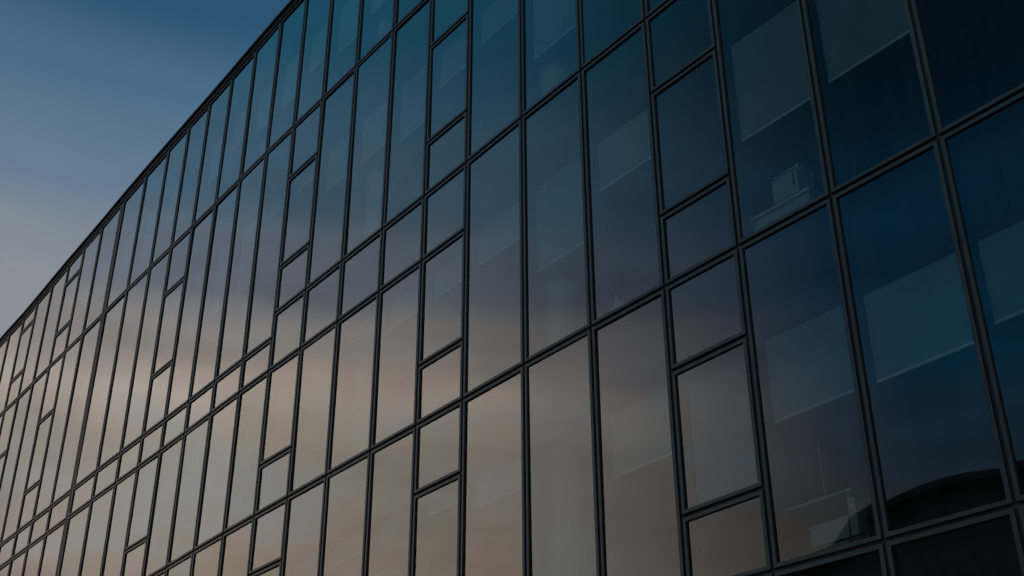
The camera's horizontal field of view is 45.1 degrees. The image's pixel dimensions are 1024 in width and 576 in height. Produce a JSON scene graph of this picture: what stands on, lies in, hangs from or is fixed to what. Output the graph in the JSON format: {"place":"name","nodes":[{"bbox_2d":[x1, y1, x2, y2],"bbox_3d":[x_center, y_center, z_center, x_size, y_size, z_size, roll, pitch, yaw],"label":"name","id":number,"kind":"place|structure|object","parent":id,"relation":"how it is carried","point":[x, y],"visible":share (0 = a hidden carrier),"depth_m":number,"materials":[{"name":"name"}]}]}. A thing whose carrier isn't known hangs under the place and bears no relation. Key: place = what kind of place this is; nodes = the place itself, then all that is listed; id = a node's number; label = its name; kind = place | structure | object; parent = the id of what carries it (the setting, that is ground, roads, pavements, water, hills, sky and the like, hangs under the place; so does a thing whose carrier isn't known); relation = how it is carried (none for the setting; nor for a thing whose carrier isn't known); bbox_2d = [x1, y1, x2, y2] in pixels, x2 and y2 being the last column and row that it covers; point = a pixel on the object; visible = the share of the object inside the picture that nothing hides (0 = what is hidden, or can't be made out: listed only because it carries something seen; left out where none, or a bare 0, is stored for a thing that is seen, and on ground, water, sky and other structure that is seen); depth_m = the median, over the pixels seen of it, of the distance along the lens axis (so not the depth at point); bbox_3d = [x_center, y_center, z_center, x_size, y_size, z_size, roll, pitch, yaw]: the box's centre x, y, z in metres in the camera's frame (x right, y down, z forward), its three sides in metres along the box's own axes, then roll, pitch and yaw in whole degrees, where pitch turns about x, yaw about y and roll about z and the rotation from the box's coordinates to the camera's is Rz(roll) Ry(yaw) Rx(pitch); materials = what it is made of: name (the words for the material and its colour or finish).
{"place":"outdoors","nodes":[
{"label":"outdoors","id":0,"kind":"place"},
{"bbox_2d":[0,0,289,336],"label":"sky","id":1,"kind":"structure","parent":0,"point":[91,91],"materials":[{"name":"blue"}]},
{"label":"pavement","id":2,"kind":"structure","parent":0,"visible":0},
{"bbox_2d":[0,0,1023,575],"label":"office building","id":3,"kind":"structure","parent":2,"relation":"on","point":[334,286],"depth_m":17.88,"materials":[{"name":"metal"}]},
{"bbox_2d":[0,399,16,465],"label":"vent window","id":4,"kind":"structure","parent":3,"relation":"in","point":[14,403],"depth_m":38.62,"materials":[{"name":"metal"}]},
{"bbox_2d":[0,321,23,414],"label":"window","id":5,"kind":"structure","parent":3,"relation":"in","point":[10,367],"depth_m":40.86,"materials":[{"name":"metal"}]},
{"bbox_2d":[4,370,22,409],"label":"vent window","id":6,"kind":"structure","parent":3,"relation":"in","point":[7,404],"depth_m":39.19,"materials":[{"name":"metal"}]},
{"bbox_2d":[0,384,31,540],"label":"window","id":7,"kind":"structure","parent":3,"relation":"in","point":[19,435],"depth_m":37.10,"materials":[{"name":"metal"}]},
{"bbox_2d":[8,549,34,575],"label":"window","id":8,"kind":"structure","parent":3,"relation":"in","point":[20,566],"depth_m":33.11,"materials":[{"name":"glass"}]},
{"bbox_2d":[10,320,33,382],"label":"vent window","id":9,"kind":"structure","parent":3,"relation":"in","point":[31,324],"depth_m":39.91,"materials":[{"name":"metal"}]},
{"bbox_2d":[0,368,48,544],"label":"window","id":10,"kind":"structure","parent":3,"relation":"in","point":[35,421],"depth_m":35.71,"materials":[{"name":"metal"}]},
{"bbox_2d":[17,481,39,531],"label":"vent window","id":11,"kind":"structure","parent":3,"relation":"in","point":[34,487],"depth_m":33.81,"materials":[{"name":"metal"}]},
{"bbox_2d":[20,304,36,333],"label":"vent window","id":12,"kind":"structure","parent":3,"relation":"in","point":[34,309],"depth_m":40.29,"materials":[{"name":"metal"}]},
{"bbox_2d":[22,536,44,575],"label":"window","id":13,"kind":"structure","parent":3,"relation":"in","point":[37,558],"depth_m":32.10,"materials":[{"name":"glass"}]},
{"bbox_2d":[18,287,52,396],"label":"window","id":14,"kind":"structure","parent":3,"relation":"in","point":[39,336],"depth_m":38.85,"materials":[{"name":"metal"}]},
{"bbox_2d":[24,407,62,492],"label":"vent window","id":15,"kind":"structure","parent":3,"relation":"in","point":[40,465],"depth_m":34.67,"materials":[{"name":"metal"}]},
{"bbox_2d":[33,268,67,381],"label":"window","id":16,"kind":"structure","parent":3,"relation":"in","point":[55,319],"depth_m":37.92,"materials":[{"name":"metal"}]},
{"bbox_2d":[38,353,63,426],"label":"vent window","id":17,"kind":"structure","parent":3,"relation":"in","point":[51,406],"depth_m":35.49,"materials":[{"name":"metal"}]},
{"bbox_2d":[38,520,65,575],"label":"window","id":18,"kind":"structure","parent":3,"relation":"in","point":[57,541],"depth_m":31.00,"materials":[{"name":"glass"}]},
{"bbox_2d":[33,336,81,519],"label":"window","id":19,"kind":"structure","parent":3,"relation":"in","point":[68,391],"depth_m":33.96,"materials":[{"name":"metal"}]},
{"bbox_2d":[49,322,69,365],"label":"vent window","id":20,"kind":"structure","parent":3,"relation":"in","point":[66,327],"depth_m":36.20,"materials":[{"name":"metal"}]},
{"bbox_2d":[55,270,79,335],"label":"vent window","id":21,"kind":"structure","parent":3,"relation":"in","point":[71,300],"depth_m":36.92,"materials":[{"name":"metal"}]},
{"bbox_2d":[65,249,83,284],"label":"vent window","id":22,"kind":"structure","parent":3,"relation":"in","point":[78,257],"depth_m":37.38,"materials":[{"name":"metal"}]},
{"bbox_2d":[51,315,101,505],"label":"window","id":23,"kind":"structure","parent":3,"relation":"in","point":[86,376],"depth_m":32.92,"materials":[{"name":"metal"}]},
{"bbox_2d":[58,502,99,575],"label":"window","id":24,"kind":"structure","parent":3,"relation":"in","point":[81,525],"depth_m":29.71,"materials":[{"name":"glass"}]},
{"bbox_2d":[65,228,101,350],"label":"window","id":25,"kind":"structure","parent":3,"relation":"in","point":[88,283],"depth_m":35.95,"materials":[{"name":"metal"}]},
{"bbox_2d":[74,292,125,487],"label":"window","id":26,"kind":"structure","parent":3,"relation":"in","point":[110,355],"depth_m":31.81,"materials":[{"name":"metal"}]},
{"bbox_2d":[79,484,123,575],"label":"window","id":27,"kind":"structure","parent":3,"relation":"in","point":[105,508],"depth_m":28.68,"materials":[{"name":"metal"}]},
{"bbox_2d":[83,205,121,333],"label":"window","id":28,"kind":"structure","parent":3,"relation":"in","point":[107,263],"depth_m":34.92,"materials":[{"name":"metal"}]},
{"bbox_2d":[101,469,136,575],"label":"window","id":29,"kind":"structure","parent":3,"relation":"in","point":[128,491],"depth_m":27.59,"materials":[{"name":"metal"}]},
{"bbox_2d":[97,269,151,469],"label":"window","id":30,"kind":"structure","parent":3,"relation":"in","point":[133,334],"depth_m":30.69,"materials":[{"name":"metal"}]},
{"bbox_2d":[105,177,147,310],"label":"window","id":31,"kind":"structure","parent":3,"relation":"in","point":[130,238],"depth_m":33.66,"materials":[{"name":"metal"}]},
{"bbox_2d":[121,538,147,575],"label":"vent window","id":32,"kind":"structure","parent":3,"relation":"in","point":[144,542],"depth_m":26.07,"materials":[{"name":"metal"}]},
{"bbox_2d":[125,452,159,549],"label":"vent window","id":33,"kind":"structure","parent":3,"relation":"in","point":[151,475],"depth_m":26.72,"materials":[{"name":"metal"}]},
{"bbox_2d":[120,249,170,451],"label":"window","id":34,"kind":"structure","parent":3,"relation":"in","point":[156,311],"depth_m":29.71,"materials":[{"name":"metal"}]},
{"bbox_2d":[127,152,170,288],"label":"window","id":35,"kind":"structure","parent":3,"relation":"in","point":[152,214],"depth_m":32.51,"materials":[{"name":"metal"}]},
{"bbox_2d":[142,361,172,435],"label":"vent window","id":36,"kind":"structure","parent":3,"relation":"in","point":[145,430],"depth_m":27.80,"materials":[{"name":"metal"}]},
{"bbox_2d":[142,435,183,575],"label":"window","id":37,"kind":"structure","parent":3,"relation":"in","point":[174,460],"depth_m":25.83,"materials":[{"name":"metal"}]},
{"bbox_2d":[150,128,191,266],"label":"window","id":38,"kind":"structure","parent":3,"relation":"in","point":[174,194],"depth_m":31.66,"materials":[{"name":"metal"}]},
{"bbox_2d":[151,277,194,376],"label":"vent window","id":39,"kind":"structure","parent":3,"relation":"in","point":[177,298],"depth_m":28.80,"materials":[{"name":"metal"}]},
{"bbox_2d":[164,228,191,295],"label":"vent window","id":40,"kind":"structure","parent":3,"relation":"in","point":[167,289],"depth_m":29.52,"materials":[{"name":"metal"}]},
{"bbox_2d":[166,553,192,575],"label":"window","id":41,"kind":"structure","parent":3,"relation":"in","point":[168,570],"depth_m":23.71,"materials":[{"name":"metal"}]},
{"bbox_2d":[165,205,218,418],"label":"window","id":42,"kind":"structure","parent":3,"relation":"in","point":[200,273],"depth_m":27.93,"materials":[{"name":"metal"}]},
{"bbox_2d":[171,105,212,246],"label":"window","id":43,"kind":"structure","parent":3,"relation":"in","point":[196,165],"depth_m":30.83,"materials":[{"name":"metal"}]},
{"bbox_2d":[167,415,220,565],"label":"window","id":44,"kind":"structure","parent":3,"relation":"in","point":[200,442],"depth_m":24.85,"materials":[{"name":"metal"}]},
{"bbox_2d":[191,535,222,575],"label":"window","id":45,"kind":"structure","parent":3,"relation":"in","point":[220,539],"depth_m":22.96,"materials":[{"name":"metal"}]},
{"bbox_2d":[192,79,235,225],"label":"window","id":46,"kind":"structure","parent":3,"relation":"in","point":[217,144],"depth_m":29.92,"materials":[{"name":"metal"}]},
{"bbox_2d":[189,181,243,399],"bbox_3d":[-6.318,0.021,26.723,0.275,4.889,1.228,20,-35,-32],"label":"window","id":47,"kind":"structure","parent":3,"relation":"in","point":[224,251],"depth_m":27.05,"materials":[{"name":"metal"}]},
{"bbox_2d":[194,394,249,549],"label":"window","id":48,"kind":"structure","parent":3,"relation":"in","point":[227,422],"depth_m":23.94,"materials":[{"name":"metal"}]},
{"bbox_2d":[219,517,253,575],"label":"window","id":49,"kind":"structure","parent":3,"relation":"in","point":[225,537],"depth_m":22.06,"materials":[{"name":"metal"}]},
{"bbox_2d":[215,52,259,202],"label":"window","id":50,"kind":"structure","parent":3,"relation":"in","point":[241,119],"depth_m":29.08,"materials":[{"name":"metal"}]},
{"bbox_2d":[215,154,265,379],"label":"window","id":51,"kind":"structure","parent":3,"relation":"in","point":[250,228],"depth_m":26.16,"materials":[{"name":"metal"}]},
{"bbox_2d":[224,372,279,532],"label":"window","id":52,"kind":"structure","parent":3,"relation":"in","point":[256,415],"depth_m":23.15,"materials":[{"name":"metal"}]},
{"bbox_2d":[240,23,285,178],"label":"window","id":53,"kind":"structure","parent":3,"relation":"in","point":[266,93],"depth_m":28.14,"materials":[{"name":"metal"}]},
{"bbox_2d":[251,561,281,575],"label":"vent window","id":54,"kind":"structure","parent":3,"relation":"in","point":[277,572],"depth_m":20.65,"materials":[{"name":"metal"}]},
{"bbox_2d":[249,499,287,573],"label":"vent window","id":55,"kind":"structure","parent":3,"relation":"in","point":[257,518],"depth_m":21.12,"materials":[{"name":"metal"}]},
{"bbox_2d":[243,128,293,358],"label":"window","id":56,"kind":"structure","parent":3,"relation":"in","point":[278,202],"depth_m":25.29,"materials":[{"name":"metal"}]},
{"bbox_2d":[255,448,291,514],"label":"vent window","id":57,"kind":"structure","parent":3,"relation":"in","point":[258,509],"depth_m":21.60,"materials":[{"name":"metal"}]},
{"bbox_2d":[260,350,311,464],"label":"vent window","id":58,"kind":"structure","parent":3,"relation":"in","point":[286,408],"depth_m":22.40,"materials":[{"name":"glass"}]},
{"bbox_2d":[267,0,312,151],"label":"window","id":59,"kind":"structure","parent":3,"relation":"in","point":[292,66],"depth_m":27.25,"materials":[{"name":"metal"}]},
{"bbox_2d":[275,244,309,312],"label":"vent window","id":60,"kind":"structure","parent":3,"relation":"in","point":[281,271],"depth_m":23.56,"materials":[{"name":"metal"}]},
{"bbox_2d":[281,477,326,575],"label":"window","id":61,"kind":"structure","parent":3,"relation":"in","point":[308,563],"depth_m":20.10,"materials":[{"name":"metal"}]},
{"bbox_2d":[280,154,328,265],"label":"vent window","id":62,"kind":"structure","parent":3,"relation":"in","point":[310,175],"depth_m":24.48,"materials":[{"name":"metal"}]},
{"bbox_2d":[289,100,322,178],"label":"vent window","id":63,"kind":"structure","parent":3,"relation":"in","point":[319,106],"depth_m":25.14,"materials":[{"name":"metal"}]},
{"bbox_2d":[288,323,337,495],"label":"window","id":64,"kind":"structure","parent":3,"relation":"in","point":[323,360],"depth_m":21.48,"materials":[{"name":"glass"}]},
{"bbox_2d":[294,0,340,124],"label":"window","id":65,"kind":"structure","parent":3,"relation":"in","point":[320,36],"depth_m":26.39,"materials":[{"name":"metal"}]},
{"bbox_2d":[306,67,355,287],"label":"window","id":66,"kind":"structure","parent":3,"relation":"in","point":[339,151],"depth_m":23.74,"materials":[{"name":"metal"}]},
{"bbox_2d":[323,0,360,96],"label":"window","id":67,"kind":"structure","parent":3,"relation":"in","point":[350,9],"depth_m":25.43,"materials":[{"name":"metal"}]},
{"bbox_2d":[320,452,370,575],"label":"window","id":68,"kind":"structure","parent":3,"relation":"in","point":[352,543],"depth_m":19.15,"materials":[{"name":"metal"}]},
{"bbox_2d":[327,293,378,473],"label":"window","id":69,"kind":"structure","parent":3,"relation":"in","point":[367,324],"depth_m":20.54,"materials":[{"name":"metal"}]},
{"bbox_2d":[343,31,393,259],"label":"window","id":70,"kind":"structure","parent":3,"relation":"in","point":[376,121],"depth_m":22.83,"materials":[{"name":"metal"}]},
{"bbox_2d":[357,0,395,64],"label":"window","id":71,"kind":"structure","parent":3,"relation":"in","point":[375,4],"depth_m":24.27,"materials":[{"name":"metal"}]},
{"bbox_2d":[364,427,415,575],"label":"window","id":72,"kind":"structure","parent":3,"relation":"in","point":[396,527],"depth_m":18.17,"materials":[{"name":"metal"}]},
{"bbox_2d":[371,262,421,448],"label":"window","id":73,"kind":"structure","parent":3,"relation":"in","point":[407,302],"depth_m":19.71,"materials":[{"name":"metal"}]},
{"bbox_2d":[383,0,431,227],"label":"window","id":74,"kind":"structure","parent":3,"relation":"in","point":[415,86],"depth_m":21.87,"materials":[{"name":"metal"}]},
{"bbox_2d":[394,0,424,28],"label":"window","id":75,"kind":"structure","parent":3,"relation":"in","point":[397,3],"depth_m":23.07,"materials":[{"name":"metal"}]},
{"bbox_2d":[411,474,461,575],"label":"vent window","id":76,"kind":"structure","parent":3,"relation":"in","point":[450,496],"depth_m":17.21,"materials":[{"name":"metal"}]},
{"bbox_2d":[414,401,462,493],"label":"vent window","id":77,"kind":"structure","parent":3,"relation":"in","point":[419,429],"depth_m":17.60,"materials":[{"name":"metal"}]},
{"bbox_2d":[417,341,463,423],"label":"vent window","id":78,"kind":"structure","parent":3,"relation":"in","point":[421,370],"depth_m":18.07,"materials":[{"name":"metal"}]},
{"bbox_2d":[419,230,465,364],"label":"vent window","id":79,"kind":"structure","parent":3,"relation":"in","point":[449,273],"depth_m":18.98,"materials":[{"name":"metal"}]},
{"bbox_2d":[425,111,467,194],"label":"vent window","id":80,"kind":"structure","parent":3,"relation":"in","point":[428,188],"depth_m":20.06,"materials":[{"name":"metal"}]},
{"bbox_2d":[427,13,468,142],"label":"vent window","id":81,"kind":"structure","parent":3,"relation":"in","point":[455,54],"depth_m":21.07,"materials":[{"name":"metal"}]},
{"bbox_2d":[430,0,469,46],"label":"vent window","id":82,"kind":"structure","parent":3,"relation":"in","point":[433,40],"depth_m":21.63,"materials":[{"name":"metal"}]},
{"bbox_2d":[463,119,523,397],"bbox_3d":[-0.172,-0.446,17.857,0.275,4.006,1.372,20,-35,-32],"label":"window","id":83,"kind":"structure","parent":3,"relation":"in","point":[504,227],"depth_m":18.14,"materials":[{"name":"metal"}]},
{"bbox_2d":[460,366,526,575],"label":"window","id":84,"kind":"structure","parent":3,"relation":"in","point":[505,476],"depth_m":16.38,"materials":[{"name":"metal"}]},
{"bbox_2d":[467,0,521,160],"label":"window","id":85,"kind":"structure","parent":3,"relation":"in","point":[495,14],"depth_m":20.07,"materials":[{"name":"metal"}]},
{"bbox_2d":[521,0,580,115],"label":"window","id":86,"kind":"structure","parent":3,"relation":"in","point":[552,19],"depth_m":18.74,"materials":[{"name":"metal"}]},
{"bbox_2d":[522,72,590,362],"bbox_3d":[0.667,-0.988,16.905,0.275,4.024,1.310,20,-35,-33],"label":"window","id":87,"kind":"structure","parent":3,"relation":"in","point":[561,208],"depth_m":17.08,"materials":[{"name":"metal"}]},
{"bbox_2d":[525,329,600,575],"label":"window","id":88,"kind":"structure","parent":3,"relation":"in","point":[588,334],"depth_m":15.31,"materials":[{"name":"metal"}]},
{"bbox_2d":[579,0,644,68],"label":"window","id":89,"kind":"structure","parent":3,"relation":"in","point":[585,62],"depth_m":17.38,"materials":[{"name":"metal"}]},
{"bbox_2d":[611,293,623,310],"bbox_3d":[1.327,0.201,15.299,0.130,0.238,0.257,8,-30,-15],"label":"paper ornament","id":90,"kind":"object","parent":3,"relation":"on","point":[618,302],"visible":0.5,"depth_m":15.28,"materials":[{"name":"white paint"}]},
{"bbox_2d":[582,22,664,325],"bbox_3d":[1.483,-1.509,15.996,0.275,4.045,1.267,21,-35,-33],"label":"window","id":91,"kind":"structure","parent":3,"relation":"in","point":[627,145],"depth_m":16.26,"materials":[{"name":"metal"}]},
{"bbox_2d":[592,289,685,575],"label":"window","id":92,"kind":"structure","parent":3,"relation":"in","point":[642,422],"depth_m":14.37,"materials":[{"name":"metal"}]},
{"bbox_2d":[644,0,669,17],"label":"window","id":93,"kind":"structure","parent":3,"relation":"in","point":[648,11],"depth_m":16.43,"materials":[{"name":"metal"}]},
{"bbox_2d":[651,49,729,215],"bbox_3d":[2.167,-1.889,15.023,0.085,1.828,1.126,20,-35,-32],"label":"vent window","id":94,"kind":"structure","parent":3,"relation":"in","point":[712,55],"depth_m":15.13,"materials":[{"name":"metal"}]},
{"bbox_2d":[678,248,705,286],"bbox_3d":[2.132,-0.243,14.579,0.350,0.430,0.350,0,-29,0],"label":"office chair","id":95,"kind":"object","parent":3,"relation":"on","point":[689,258],"visible":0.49,"depth_m":14.48,"materials":[{"name":"grey fabric"}]},
{"bbox_2d":[660,176,737,284],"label":"vent window","id":96,"kind":"structure","parent":3,"relation":"in","point":[726,182],"depth_m":14.41,"materials":[{"name":"metal"}]},
{"bbox_2d":[672,337,762,514],"bbox_3d":[2.258,1.472,13.225,0.275,1.746,1.126,20,-35,-32],"label":"vent window","id":97,"kind":"structure","parent":3,"relation":"in","point":[727,460],"depth_m":13.33,"materials":[{"name":"glass"}]},
{"bbox_2d":[683,490,772,575],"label":"vent window","id":98,"kind":"structure","parent":3,"relation":"in","point":[688,542],"depth_m":12.61,"materials":[{"name":"metal"}]},
{"bbox_2d":[712,0,829,244],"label":"window","id":99,"kind":"structure","parent":3,"relation":"in","point":[772,70],"depth_m":14.41,"materials":[{"name":"metal"}]},
{"bbox_2d":[750,187,827,252],"bbox_3d":[3.052,-0.652,13.746,0.360,0.470,1.020,21,-35,-33],"label":"cabinet","id":100,"kind":"object","parent":3,"relation":"on","point":[785,206],"visible":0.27,"depth_m":13.64,"materials":[{"name":"grey plastic"}]},
{"bbox_2d":[772,164,814,204],"bbox_3d":[3.155,-1.119,13.813,0.322,0.370,0.364,21,-35,-33],"label":"printer","id":101,"kind":"object","parent":100,"relation":"on","point":[793,180],"visible":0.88,"depth_m":13.72,"materials":[{"name":"grey plastic"}]},
{"bbox_2d":[739,198,882,568],"bbox_3d":[3.013,0.936,12.409,0.275,3.636,1.260,21,-35,-33],"label":"window","id":102,"kind":"structure","parent":3,"relation":"in","point":[811,362],"depth_m":12.58,"materials":[{"name":"glass"}]},
{"bbox_2d":[784,487,878,575],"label":"desk","id":103,"kind":"object","parent":3,"relation":"on","point":[800,519],"visible":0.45,"depth_m":12.31,"materials":[{"name":"white paint"}]},
{"bbox_2d":[809,530,873,553],"bbox_3d":[3.078,2.417,11.526,0.050,0.128,0.719,21,-35,-33],"label":"sill rack","id":104,"kind":"object","parent":3,"relation":"on","point":[870,533],"visible":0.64,"depth_m":11.52,"materials":[{"name":"plastic"}]},
{"bbox_2d":[808,516,852,551],"bbox_3d":[3.068,2.398,11.773,0.110,0.320,0.480,21,-35,-33],"label":"storage box","id":105,"kind":"object","parent":104,"relation":"on","point":[830,531],"visible":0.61,"depth_m":11.75,"materials":[{"name":"grey plastic"}]},
{"bbox_2d":[847,497,868,541],"bbox_3d":[3.261,2.214,11.586,0.167,0.480,0.085,21,-35,-33],"label":"binder","id":106,"kind":"object","parent":3,"relation":"on","point":[858,515],"visible":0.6,"depth_m":11.57,"materials":[{"name":"white paint"}]},
{"bbox_2d":[802,0,936,193],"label":"window","id":107,"kind":"structure","parent":3,"relation":"in","point":[853,32],"depth_m":13.38,"materials":[{"name":"metal"}]},
{"bbox_2d":[832,140,1013,537],"bbox_3d":[3.813,0.446,11.504,0.275,3.659,1.265,20,-35,-32],"label":"window","id":108,"kind":"structure","parent":3,"relation":"in","point":[919,313],"depth_m":11.67,"materials":[{"name":"metal"}]},
{"bbox_2d":[911,0,1023,134],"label":"window","id":109,"kind":"structure","parent":3,"relation":"in","point":[942,128],"depth_m":12.06,"materials":[{"name":"metal"}]},
{"bbox_2d":[940,91,1023,501],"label":"window","id":110,"kind":"structure","parent":3,"relation":"in","point":[1000,243],"depth_m":11.09,"materials":[{"name":"metal"}]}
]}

